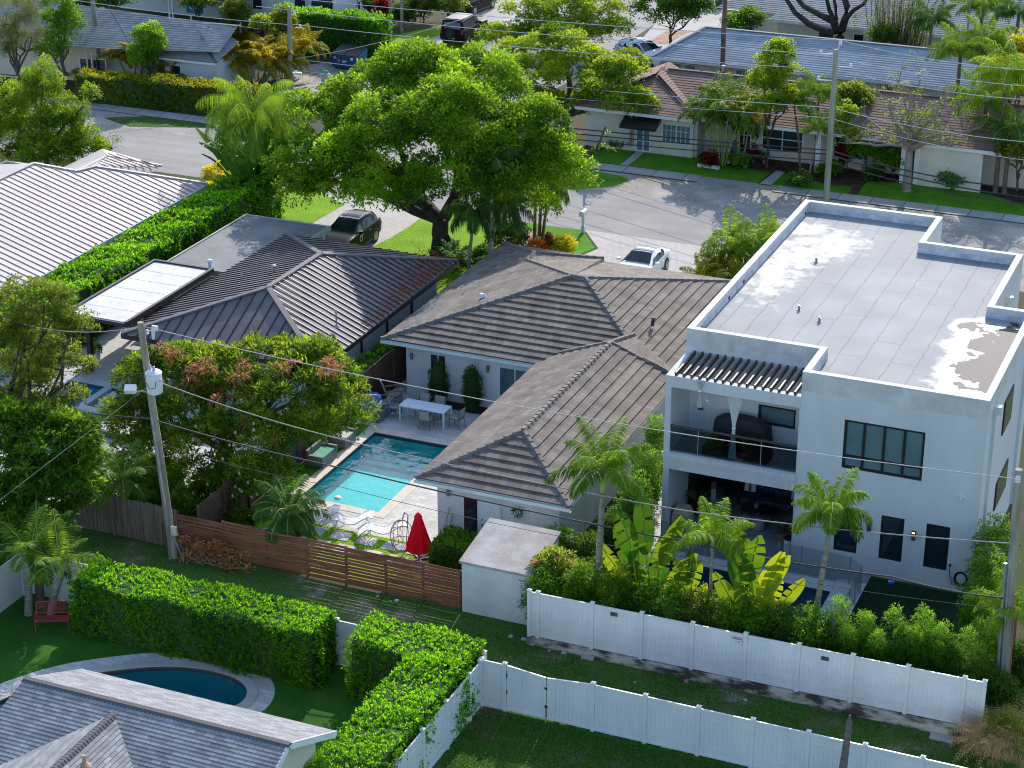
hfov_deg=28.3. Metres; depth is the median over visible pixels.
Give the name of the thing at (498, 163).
palm tree
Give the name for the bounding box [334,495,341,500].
pool skimmer
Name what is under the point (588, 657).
concrete block
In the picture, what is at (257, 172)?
bird of paradise
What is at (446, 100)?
mahogany tree
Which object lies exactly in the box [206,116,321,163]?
bird of paradise
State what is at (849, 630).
podocarpus
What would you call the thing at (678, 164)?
lawn
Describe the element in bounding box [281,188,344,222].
lawn
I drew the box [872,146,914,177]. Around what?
leafy bush
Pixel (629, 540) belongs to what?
banana plant
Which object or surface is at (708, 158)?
shrub
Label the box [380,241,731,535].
tiled house
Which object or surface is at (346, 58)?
dumpster
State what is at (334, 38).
block hedge
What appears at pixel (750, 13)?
leafy bush
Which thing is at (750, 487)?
throw pillow
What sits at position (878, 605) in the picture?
turf
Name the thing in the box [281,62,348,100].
sandy yard
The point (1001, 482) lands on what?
window
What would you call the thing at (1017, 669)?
tall shrub
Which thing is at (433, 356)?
window
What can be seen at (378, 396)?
pool float
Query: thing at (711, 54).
blue roof house
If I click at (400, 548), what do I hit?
hanging chair
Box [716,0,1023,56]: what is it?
grey roof house
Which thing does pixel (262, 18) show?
leafy bush
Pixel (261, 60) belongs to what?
areca palm
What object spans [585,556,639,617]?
filler shrub
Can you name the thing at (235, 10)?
leafy bush
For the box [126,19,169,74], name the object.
round tree
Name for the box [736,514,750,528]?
ottoman
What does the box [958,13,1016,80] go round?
palm tree
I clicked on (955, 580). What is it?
garden hose
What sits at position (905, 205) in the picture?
sidewalk
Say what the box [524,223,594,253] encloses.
lawn
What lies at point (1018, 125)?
palm tree
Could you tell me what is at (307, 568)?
slatted fence
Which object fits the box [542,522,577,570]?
leafy shrub
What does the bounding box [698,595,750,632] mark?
filler shrub
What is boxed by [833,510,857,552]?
window
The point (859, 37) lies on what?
window
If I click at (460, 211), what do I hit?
palm tree
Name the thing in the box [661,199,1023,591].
modern house
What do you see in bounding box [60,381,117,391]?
waterline tile
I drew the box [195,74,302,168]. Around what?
palm tree
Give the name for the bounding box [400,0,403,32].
palm tree
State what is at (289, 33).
utility pole
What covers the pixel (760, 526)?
ottoman
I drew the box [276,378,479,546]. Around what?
patio
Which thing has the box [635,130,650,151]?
door
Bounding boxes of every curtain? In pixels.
[695,379,704,407]
[703,392,711,404]
[727,396,742,459]
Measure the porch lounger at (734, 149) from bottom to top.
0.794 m
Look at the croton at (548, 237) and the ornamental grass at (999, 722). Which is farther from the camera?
the croton at (548, 237)
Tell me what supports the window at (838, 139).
in the peach roof house at (669, 79)
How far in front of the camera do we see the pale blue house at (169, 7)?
158.03 m
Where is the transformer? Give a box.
[145,365,163,395]
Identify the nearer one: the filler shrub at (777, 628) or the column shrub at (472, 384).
the filler shrub at (777, 628)
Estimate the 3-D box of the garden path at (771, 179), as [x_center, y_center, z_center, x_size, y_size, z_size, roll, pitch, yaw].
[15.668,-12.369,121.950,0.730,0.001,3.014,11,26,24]
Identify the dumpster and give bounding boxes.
[330,44,367,68]
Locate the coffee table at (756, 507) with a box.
[740,502,778,522]
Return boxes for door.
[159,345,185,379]
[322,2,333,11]
[462,495,478,533]
[479,499,500,529]
[499,366,526,396]
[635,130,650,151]
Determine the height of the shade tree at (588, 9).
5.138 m
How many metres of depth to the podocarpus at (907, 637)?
67.90 m
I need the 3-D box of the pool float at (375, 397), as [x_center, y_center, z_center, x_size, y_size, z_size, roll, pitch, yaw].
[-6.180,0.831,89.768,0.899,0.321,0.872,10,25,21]
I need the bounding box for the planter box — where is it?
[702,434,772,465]
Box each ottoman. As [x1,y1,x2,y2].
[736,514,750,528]
[751,517,764,531]
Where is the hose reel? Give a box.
[321,70,329,83]
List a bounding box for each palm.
[59,68,78,77]
[95,30,164,74]
[144,60,186,77]
[222,25,301,83]
[232,23,330,80]
[427,238,459,256]
[431,238,475,269]
[456,242,486,267]
[677,70,768,165]
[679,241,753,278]
[694,202,783,263]
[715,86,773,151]
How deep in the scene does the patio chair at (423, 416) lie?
88.80 m
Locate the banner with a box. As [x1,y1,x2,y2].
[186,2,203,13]
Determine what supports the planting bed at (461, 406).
on the patio at (409, 423)
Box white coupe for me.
[617,244,670,269]
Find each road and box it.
[0,113,1023,291]
[356,0,664,166]
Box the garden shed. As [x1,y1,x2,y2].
[459,518,560,624]
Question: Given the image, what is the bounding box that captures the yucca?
[608,139,618,147]
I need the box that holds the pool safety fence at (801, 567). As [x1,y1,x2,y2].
[660,520,862,615]
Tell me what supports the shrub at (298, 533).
on the turf at (379, 543)
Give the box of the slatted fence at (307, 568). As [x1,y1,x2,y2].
[177,511,461,608]
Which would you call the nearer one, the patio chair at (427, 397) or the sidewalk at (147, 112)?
the patio chair at (427, 397)
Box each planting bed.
[422,398,486,414]
[471,230,540,266]
[647,152,1023,204]
[651,29,689,43]
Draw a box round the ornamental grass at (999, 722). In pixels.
[937,696,1023,767]
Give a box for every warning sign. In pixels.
[518,579,526,586]
[733,637,742,644]
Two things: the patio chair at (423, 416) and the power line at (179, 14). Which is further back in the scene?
the power line at (179, 14)
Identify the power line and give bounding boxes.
[0,388,145,499]
[3,318,1014,478]
[56,370,142,373]
[75,0,287,24]
[75,411,1003,598]
[104,0,146,73]
[152,440,1001,608]
[162,383,1012,543]
[256,6,1023,85]
[293,24,1023,99]
[295,7,496,58]
[297,70,1021,159]
[307,60,1023,141]
[313,0,1023,69]
[479,124,1023,197]
[518,133,1023,203]
[527,123,1023,189]
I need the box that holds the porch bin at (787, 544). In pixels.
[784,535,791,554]
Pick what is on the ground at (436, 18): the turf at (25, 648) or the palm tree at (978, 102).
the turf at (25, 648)
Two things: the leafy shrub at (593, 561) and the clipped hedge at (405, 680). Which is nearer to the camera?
the clipped hedge at (405, 680)
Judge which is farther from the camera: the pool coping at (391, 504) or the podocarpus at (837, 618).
the pool coping at (391, 504)
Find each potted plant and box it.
[685,487,717,514]
[699,474,717,495]
[748,149,757,163]
[759,151,769,164]
[775,523,791,543]
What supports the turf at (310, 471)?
on the patio at (409, 423)
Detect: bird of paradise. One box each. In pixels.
[196,127,300,182]
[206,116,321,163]
[238,140,299,192]
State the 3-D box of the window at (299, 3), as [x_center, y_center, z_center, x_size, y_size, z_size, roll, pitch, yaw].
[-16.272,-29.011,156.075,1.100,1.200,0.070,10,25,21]
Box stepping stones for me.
[260,526,433,569]
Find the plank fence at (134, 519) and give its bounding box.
[63,491,178,547]
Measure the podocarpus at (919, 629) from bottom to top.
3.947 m
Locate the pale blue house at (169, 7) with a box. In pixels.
[109,0,371,32]
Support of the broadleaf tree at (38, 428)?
on the ground at (436, 18)
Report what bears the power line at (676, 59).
attached to the utility pole at (827, 179)
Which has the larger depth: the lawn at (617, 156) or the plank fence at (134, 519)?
the lawn at (617, 156)
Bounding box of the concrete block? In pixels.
[581,654,593,660]
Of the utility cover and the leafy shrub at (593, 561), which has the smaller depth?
the utility cover
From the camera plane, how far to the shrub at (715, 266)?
100.90 m
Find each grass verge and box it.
[104,116,217,127]
[563,170,627,188]
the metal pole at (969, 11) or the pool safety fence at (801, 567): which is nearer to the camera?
the pool safety fence at (801, 567)
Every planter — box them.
[93,341,102,365]
[511,507,523,518]
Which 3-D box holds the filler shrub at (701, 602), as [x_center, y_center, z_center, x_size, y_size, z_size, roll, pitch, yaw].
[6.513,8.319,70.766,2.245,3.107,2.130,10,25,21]
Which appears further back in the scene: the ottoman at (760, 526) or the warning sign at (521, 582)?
the ottoman at (760, 526)
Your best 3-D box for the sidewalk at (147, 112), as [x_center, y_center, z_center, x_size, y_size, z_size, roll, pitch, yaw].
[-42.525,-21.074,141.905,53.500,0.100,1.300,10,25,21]
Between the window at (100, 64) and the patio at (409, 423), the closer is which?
the patio at (409, 423)
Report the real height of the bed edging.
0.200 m
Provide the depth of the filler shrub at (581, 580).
71.77 m
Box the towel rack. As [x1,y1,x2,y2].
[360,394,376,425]
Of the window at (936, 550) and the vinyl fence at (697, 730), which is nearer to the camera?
the vinyl fence at (697, 730)
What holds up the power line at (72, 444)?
attached to the utility pole at (171, 532)
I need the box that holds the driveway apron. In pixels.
[696,176,775,191]
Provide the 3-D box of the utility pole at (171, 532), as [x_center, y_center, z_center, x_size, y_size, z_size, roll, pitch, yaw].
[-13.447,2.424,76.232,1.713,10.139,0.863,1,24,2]
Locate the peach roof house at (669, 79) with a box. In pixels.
[574,62,1023,192]
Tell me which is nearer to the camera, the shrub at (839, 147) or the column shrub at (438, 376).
the column shrub at (438, 376)
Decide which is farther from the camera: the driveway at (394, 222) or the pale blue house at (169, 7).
the pale blue house at (169, 7)
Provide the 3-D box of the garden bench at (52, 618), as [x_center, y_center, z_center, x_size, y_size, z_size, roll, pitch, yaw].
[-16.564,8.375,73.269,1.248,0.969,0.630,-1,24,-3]
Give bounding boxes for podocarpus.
[816,594,858,654]
[818,620,867,656]
[845,608,886,660]
[856,628,899,663]
[860,603,915,665]
[886,625,926,668]
[900,602,946,671]
[921,618,964,676]
[942,626,993,706]
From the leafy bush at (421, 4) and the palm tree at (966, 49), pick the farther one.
the leafy bush at (421, 4)
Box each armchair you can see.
[671,503,693,533]
[709,482,725,514]
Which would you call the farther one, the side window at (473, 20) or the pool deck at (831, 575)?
the side window at (473, 20)
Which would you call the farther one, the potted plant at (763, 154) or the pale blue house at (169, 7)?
the pale blue house at (169, 7)
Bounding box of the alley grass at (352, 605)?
[32,529,1023,767]
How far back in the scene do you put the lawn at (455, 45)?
151.93 m
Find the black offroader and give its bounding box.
[440,12,487,44]
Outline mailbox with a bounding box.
[579,208,587,232]
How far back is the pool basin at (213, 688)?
71.09 m
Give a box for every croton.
[523,237,550,249]
[538,232,559,249]
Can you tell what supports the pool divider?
on the pool basin at (94, 390)
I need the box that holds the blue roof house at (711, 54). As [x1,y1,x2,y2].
[651,26,1009,98]
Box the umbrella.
[405,512,432,561]
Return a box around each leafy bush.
[63,0,105,6]
[96,0,139,9]
[178,0,221,20]
[218,0,254,37]
[248,13,276,74]
[268,3,300,33]
[355,0,377,12]
[371,0,395,16]
[385,1,422,25]
[403,0,446,22]
[426,0,472,16]
[718,11,749,29]
[734,4,768,29]
[836,79,878,107]
[845,135,886,173]
[865,21,902,43]
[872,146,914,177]
[976,53,1023,102]
[987,27,1023,103]
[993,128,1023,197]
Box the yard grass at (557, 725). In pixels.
[432,705,747,767]
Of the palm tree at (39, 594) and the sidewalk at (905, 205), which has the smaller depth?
the palm tree at (39, 594)
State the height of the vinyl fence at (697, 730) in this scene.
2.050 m
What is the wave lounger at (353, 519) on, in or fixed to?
on the patio at (409, 423)
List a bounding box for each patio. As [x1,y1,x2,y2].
[0,325,312,536]
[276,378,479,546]
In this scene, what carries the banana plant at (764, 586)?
on the planting bed
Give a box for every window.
[79,57,106,71]
[169,64,180,77]
[252,0,261,9]
[293,0,306,8]
[429,352,446,371]
[443,21,459,29]
[463,16,478,29]
[661,122,691,145]
[671,62,695,69]
[735,69,749,74]
[740,129,750,146]
[758,404,795,428]
[761,126,803,153]
[818,32,833,37]
[833,133,863,160]
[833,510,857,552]
[842,419,925,480]
[853,33,863,40]
[878,515,904,561]
[879,84,893,90]
[923,523,949,569]
[993,458,1008,510]
[1001,384,1014,435]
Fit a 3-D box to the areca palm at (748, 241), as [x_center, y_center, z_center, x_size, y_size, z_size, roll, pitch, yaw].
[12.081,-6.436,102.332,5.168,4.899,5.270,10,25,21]
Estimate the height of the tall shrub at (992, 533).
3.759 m
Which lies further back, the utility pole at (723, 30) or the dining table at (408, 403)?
the utility pole at (723, 30)
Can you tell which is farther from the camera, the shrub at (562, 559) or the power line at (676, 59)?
the power line at (676, 59)
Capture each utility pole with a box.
[90,0,100,56]
[124,321,183,561]
[287,6,301,89]
[720,0,727,72]
[817,41,851,201]
[978,468,1022,677]
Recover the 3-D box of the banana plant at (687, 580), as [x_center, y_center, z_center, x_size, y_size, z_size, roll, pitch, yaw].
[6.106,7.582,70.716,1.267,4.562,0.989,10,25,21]
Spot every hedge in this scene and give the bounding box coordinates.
[0,173,285,365]
[65,552,338,690]
[73,66,273,114]
[272,1,392,58]
[304,608,486,767]
[341,244,499,383]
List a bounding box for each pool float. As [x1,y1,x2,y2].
[363,396,381,408]
[364,392,380,403]
[385,402,397,415]
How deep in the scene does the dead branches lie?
77.67 m
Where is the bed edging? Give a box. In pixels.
[697,163,719,169]
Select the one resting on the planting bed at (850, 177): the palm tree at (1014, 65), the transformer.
the palm tree at (1014, 65)
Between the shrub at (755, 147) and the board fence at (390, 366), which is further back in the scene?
the shrub at (755, 147)
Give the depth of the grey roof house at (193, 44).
139.28 m
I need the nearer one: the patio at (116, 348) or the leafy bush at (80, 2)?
the patio at (116, 348)
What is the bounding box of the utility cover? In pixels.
[929,731,953,743]
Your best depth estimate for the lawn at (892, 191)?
118.56 m
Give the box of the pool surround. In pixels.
[0,653,274,711]
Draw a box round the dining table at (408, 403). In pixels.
[399,398,451,428]
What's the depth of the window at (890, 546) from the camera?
76.24 m
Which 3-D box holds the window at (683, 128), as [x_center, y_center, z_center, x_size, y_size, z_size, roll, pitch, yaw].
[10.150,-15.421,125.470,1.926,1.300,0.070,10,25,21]
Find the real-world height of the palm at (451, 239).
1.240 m
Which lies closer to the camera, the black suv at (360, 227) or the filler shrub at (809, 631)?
the filler shrub at (809, 631)
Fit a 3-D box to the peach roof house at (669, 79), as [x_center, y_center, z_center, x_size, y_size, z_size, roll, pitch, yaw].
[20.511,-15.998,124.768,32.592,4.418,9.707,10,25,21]
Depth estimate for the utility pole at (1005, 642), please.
66.56 m
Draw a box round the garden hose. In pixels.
[949,564,967,586]
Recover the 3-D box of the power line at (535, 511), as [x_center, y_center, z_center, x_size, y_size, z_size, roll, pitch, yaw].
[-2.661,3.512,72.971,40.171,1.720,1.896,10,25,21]
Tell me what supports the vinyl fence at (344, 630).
on the alley grass at (352, 605)
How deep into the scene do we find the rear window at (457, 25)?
150.56 m
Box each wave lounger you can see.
[308,504,339,526]
[324,510,373,531]
[357,518,406,541]
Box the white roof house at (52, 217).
[0,149,207,341]
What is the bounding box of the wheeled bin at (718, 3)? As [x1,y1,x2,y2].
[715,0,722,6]
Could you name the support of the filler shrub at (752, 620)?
on the planting bed
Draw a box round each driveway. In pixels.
[310,34,442,97]
[313,195,419,245]
[584,230,746,273]
[643,0,728,48]
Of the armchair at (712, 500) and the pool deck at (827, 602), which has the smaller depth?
the pool deck at (827, 602)
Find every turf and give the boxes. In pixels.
[0,595,364,756]
[208,512,452,600]
[236,423,369,525]
[842,577,969,665]
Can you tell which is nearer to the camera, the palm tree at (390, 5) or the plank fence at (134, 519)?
the plank fence at (134, 519)
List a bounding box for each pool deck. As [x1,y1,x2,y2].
[605,491,870,602]
[807,578,865,645]
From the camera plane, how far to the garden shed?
73.89 m
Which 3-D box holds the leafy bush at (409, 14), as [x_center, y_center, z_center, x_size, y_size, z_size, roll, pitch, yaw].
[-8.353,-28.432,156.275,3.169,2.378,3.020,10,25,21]
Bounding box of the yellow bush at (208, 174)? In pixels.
[198,159,231,182]
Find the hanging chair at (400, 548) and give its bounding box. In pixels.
[390,512,411,552]
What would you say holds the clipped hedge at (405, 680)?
on the turf at (25, 648)
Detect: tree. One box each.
[0,0,48,83]
[0,51,111,166]
[0,273,101,473]
[0,394,114,565]
[0,500,82,607]
[0,504,68,615]
[6,509,104,614]
[32,0,88,96]
[77,457,116,493]
[80,438,168,510]
[92,329,382,534]
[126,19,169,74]
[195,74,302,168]
[251,474,331,553]
[259,36,603,256]
[389,0,391,30]
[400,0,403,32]
[442,188,501,268]
[461,138,523,251]
[472,187,533,254]
[474,0,637,47]
[491,20,661,130]
[525,182,556,237]
[528,165,560,235]
[532,165,577,236]
[545,414,652,583]
[587,126,615,177]
[626,0,717,43]
[670,496,755,596]
[743,36,806,167]
[773,77,818,173]
[785,0,876,38]
[790,467,872,628]
[792,69,842,170]
[799,107,838,174]
[827,98,862,170]
[833,50,997,191]
[905,0,959,45]
[925,21,993,96]
[943,67,1023,181]
[950,0,1009,28]
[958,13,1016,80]
[967,97,1023,193]
[967,567,1023,666]
[968,37,1023,192]
[988,0,1023,38]
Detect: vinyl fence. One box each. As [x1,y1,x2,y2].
[0,550,25,612]
[23,553,486,665]
[391,658,482,767]
[479,656,965,767]
[526,588,987,742]
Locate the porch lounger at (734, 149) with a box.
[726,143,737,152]
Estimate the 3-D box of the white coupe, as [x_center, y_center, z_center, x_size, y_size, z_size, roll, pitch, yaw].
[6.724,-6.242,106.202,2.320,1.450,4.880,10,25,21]
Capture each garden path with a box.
[621,151,644,165]
[759,171,784,185]
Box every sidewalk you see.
[26,95,217,124]
[592,162,701,181]
[772,185,1023,223]
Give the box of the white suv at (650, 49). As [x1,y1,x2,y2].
[613,37,662,67]
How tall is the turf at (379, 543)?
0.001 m
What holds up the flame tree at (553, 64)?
on the ground at (436, 18)
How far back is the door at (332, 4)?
155.04 m
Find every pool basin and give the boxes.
[0,381,122,449]
[0,666,246,708]
[307,432,445,511]
[644,560,828,638]
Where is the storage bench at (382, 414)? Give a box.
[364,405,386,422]
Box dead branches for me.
[175,532,255,573]
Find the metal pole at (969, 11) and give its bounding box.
[967,0,971,29]
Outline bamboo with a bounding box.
[859,0,941,46]
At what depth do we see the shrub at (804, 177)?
120.12 m
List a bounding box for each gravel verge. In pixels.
[10,103,243,142]
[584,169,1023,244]
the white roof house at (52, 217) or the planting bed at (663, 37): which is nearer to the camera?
the white roof house at (52, 217)
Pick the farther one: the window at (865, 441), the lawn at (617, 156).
the lawn at (617, 156)
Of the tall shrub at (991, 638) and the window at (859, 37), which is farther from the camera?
the window at (859, 37)
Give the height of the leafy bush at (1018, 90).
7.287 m
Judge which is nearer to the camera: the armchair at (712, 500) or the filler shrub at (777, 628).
the filler shrub at (777, 628)
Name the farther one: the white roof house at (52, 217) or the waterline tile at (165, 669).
the white roof house at (52, 217)
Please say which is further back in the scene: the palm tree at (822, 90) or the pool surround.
the palm tree at (822, 90)
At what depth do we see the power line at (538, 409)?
70.01 m
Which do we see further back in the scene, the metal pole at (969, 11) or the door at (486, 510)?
the metal pole at (969, 11)
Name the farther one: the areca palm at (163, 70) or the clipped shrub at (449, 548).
the areca palm at (163, 70)
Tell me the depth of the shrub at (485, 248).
106.92 m
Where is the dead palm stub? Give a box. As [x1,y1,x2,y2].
[839,715,851,767]
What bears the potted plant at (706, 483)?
on the modern house at (860, 332)
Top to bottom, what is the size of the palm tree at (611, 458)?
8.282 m
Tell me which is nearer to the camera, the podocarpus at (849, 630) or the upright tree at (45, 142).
the podocarpus at (849, 630)
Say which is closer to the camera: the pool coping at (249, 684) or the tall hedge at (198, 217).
the pool coping at (249, 684)
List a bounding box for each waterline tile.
[0,667,246,704]
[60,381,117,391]
[303,433,446,495]
[646,561,829,607]
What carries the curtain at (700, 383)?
hanging from the modern house at (860, 332)
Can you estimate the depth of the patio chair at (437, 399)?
90.24 m
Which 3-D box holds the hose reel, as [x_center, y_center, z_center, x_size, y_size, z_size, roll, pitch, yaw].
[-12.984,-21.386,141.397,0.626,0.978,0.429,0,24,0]
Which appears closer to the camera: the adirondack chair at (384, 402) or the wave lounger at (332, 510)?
the wave lounger at (332, 510)
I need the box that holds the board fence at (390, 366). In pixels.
[196,346,406,540]
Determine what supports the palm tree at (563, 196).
on the lawn at (585, 244)
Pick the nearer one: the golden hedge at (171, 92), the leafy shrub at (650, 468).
the leafy shrub at (650, 468)
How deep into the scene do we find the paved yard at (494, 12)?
160.48 m
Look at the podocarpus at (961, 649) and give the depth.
67.27 m
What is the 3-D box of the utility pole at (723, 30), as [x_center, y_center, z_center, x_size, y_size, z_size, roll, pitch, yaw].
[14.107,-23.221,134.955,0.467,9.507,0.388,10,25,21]
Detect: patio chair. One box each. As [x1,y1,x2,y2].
[386,394,401,416]
[415,392,430,414]
[418,411,434,430]
[430,395,445,419]
[448,407,465,429]
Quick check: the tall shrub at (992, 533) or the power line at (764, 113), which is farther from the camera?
the power line at (764, 113)
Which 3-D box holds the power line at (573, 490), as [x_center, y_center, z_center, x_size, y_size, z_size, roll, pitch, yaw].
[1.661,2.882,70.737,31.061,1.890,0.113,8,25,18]
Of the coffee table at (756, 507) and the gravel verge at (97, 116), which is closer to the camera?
the coffee table at (756, 507)
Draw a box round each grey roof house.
[0,0,279,83]
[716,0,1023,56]
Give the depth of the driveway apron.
120.80 m
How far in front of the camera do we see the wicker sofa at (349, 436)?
87.37 m
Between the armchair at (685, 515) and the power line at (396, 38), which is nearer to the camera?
the armchair at (685, 515)
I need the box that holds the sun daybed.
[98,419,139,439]
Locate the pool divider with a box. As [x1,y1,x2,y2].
[75,386,118,420]
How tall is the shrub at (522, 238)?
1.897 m
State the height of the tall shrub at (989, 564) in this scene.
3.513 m
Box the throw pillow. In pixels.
[744,482,756,491]
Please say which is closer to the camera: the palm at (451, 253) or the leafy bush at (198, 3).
the palm at (451, 253)
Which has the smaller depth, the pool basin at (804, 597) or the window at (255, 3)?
the pool basin at (804, 597)
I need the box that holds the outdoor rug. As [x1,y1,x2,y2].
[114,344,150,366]
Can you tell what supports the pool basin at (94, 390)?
in the ground at (436, 18)
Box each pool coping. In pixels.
[0,660,257,708]
[292,426,452,518]
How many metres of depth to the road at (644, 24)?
152.54 m
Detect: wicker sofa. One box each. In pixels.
[306,440,337,467]
[329,426,355,448]
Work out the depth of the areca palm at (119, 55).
139.13 m
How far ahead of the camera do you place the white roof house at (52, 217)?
106.19 m
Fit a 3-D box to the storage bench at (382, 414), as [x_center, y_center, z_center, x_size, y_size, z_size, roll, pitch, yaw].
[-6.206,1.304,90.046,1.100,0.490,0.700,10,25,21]
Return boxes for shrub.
[94,484,113,494]
[106,131,123,151]
[126,486,161,505]
[159,487,197,526]
[269,663,299,679]
[281,514,306,536]
[427,359,450,402]
[427,523,478,579]
[460,364,484,411]
[467,243,494,261]
[484,217,516,249]
[497,219,531,246]
[516,563,568,619]
[525,543,592,599]
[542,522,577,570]
[549,233,578,252]
[555,559,605,603]
[566,528,605,564]
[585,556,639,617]
[586,549,614,588]
[594,504,632,560]
[613,468,658,532]
[614,575,663,615]
[626,447,662,516]
[638,578,697,622]
[639,412,664,482]
[672,581,724,627]
[697,148,720,167]
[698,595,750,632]
[718,595,781,639]
[727,151,751,168]
[734,137,749,152]
[748,142,761,157]
[753,604,814,646]
[782,601,834,651]
[783,168,812,186]
[814,158,844,177]
[834,141,853,170]
[861,162,886,180]
[934,170,966,190]
[951,584,997,653]
[956,543,1007,619]
[959,612,1013,680]
[969,511,1022,587]
[985,668,1023,714]
[993,638,1023,691]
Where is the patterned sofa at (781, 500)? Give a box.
[737,483,793,514]
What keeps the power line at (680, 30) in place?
attached to the utility pole at (827, 179)
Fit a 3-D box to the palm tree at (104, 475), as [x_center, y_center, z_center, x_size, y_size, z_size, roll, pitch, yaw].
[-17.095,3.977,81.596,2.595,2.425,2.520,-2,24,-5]
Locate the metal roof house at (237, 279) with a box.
[70,213,459,403]
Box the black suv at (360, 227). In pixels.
[325,208,381,244]
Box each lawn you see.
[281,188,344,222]
[373,216,485,293]
[391,26,440,51]
[442,20,502,51]
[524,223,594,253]
[581,148,632,164]
[628,152,770,182]
[772,174,852,193]
[857,181,1023,215]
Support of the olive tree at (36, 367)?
on the ground at (436, 18)
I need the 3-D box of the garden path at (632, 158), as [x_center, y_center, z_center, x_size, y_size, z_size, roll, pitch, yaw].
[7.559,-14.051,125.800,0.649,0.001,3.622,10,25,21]
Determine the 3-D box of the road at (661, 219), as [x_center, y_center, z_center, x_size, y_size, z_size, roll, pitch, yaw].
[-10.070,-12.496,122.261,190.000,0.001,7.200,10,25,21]
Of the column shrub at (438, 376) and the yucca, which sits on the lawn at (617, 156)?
the yucca
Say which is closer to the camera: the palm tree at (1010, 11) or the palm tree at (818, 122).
the palm tree at (818, 122)
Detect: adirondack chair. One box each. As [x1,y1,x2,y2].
[369,389,392,410]
[380,380,402,399]
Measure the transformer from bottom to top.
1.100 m
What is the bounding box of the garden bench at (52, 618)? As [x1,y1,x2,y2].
[34,600,71,631]
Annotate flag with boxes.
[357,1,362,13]
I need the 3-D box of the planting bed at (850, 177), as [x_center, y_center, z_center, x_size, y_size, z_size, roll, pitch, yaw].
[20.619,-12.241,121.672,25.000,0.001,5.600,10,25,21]
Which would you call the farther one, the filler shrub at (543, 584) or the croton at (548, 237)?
the croton at (548, 237)
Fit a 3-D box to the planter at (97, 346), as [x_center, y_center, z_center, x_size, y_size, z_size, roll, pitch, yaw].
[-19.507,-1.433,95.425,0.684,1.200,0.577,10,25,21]
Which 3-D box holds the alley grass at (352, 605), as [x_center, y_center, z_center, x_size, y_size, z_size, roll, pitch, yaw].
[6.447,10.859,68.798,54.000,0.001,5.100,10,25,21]
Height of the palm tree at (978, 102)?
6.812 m
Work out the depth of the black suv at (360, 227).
110.03 m
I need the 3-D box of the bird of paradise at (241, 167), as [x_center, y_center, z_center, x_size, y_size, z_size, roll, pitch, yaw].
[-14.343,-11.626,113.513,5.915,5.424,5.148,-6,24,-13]
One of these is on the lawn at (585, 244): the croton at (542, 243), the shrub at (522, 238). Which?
the croton at (542, 243)
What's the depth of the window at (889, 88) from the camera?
133.06 m
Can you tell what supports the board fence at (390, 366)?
on the ground at (436, 18)
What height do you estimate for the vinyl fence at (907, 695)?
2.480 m
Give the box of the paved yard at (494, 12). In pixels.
[476,0,540,25]
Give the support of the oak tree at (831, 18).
on the ground at (436, 18)
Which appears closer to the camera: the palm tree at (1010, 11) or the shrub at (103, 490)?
the shrub at (103, 490)
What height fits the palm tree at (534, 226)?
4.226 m
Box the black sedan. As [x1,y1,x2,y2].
[449,0,496,14]
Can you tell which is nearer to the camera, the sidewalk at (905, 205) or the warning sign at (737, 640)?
the warning sign at (737, 640)
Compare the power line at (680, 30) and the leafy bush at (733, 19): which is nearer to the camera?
the power line at (680, 30)
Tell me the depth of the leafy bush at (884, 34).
139.94 m
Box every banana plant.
[596,495,697,605]
[672,551,707,603]
[712,526,804,633]
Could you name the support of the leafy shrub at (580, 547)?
on the ground at (436, 18)
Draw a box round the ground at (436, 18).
[0,0,1023,728]
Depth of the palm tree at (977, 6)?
139.22 m

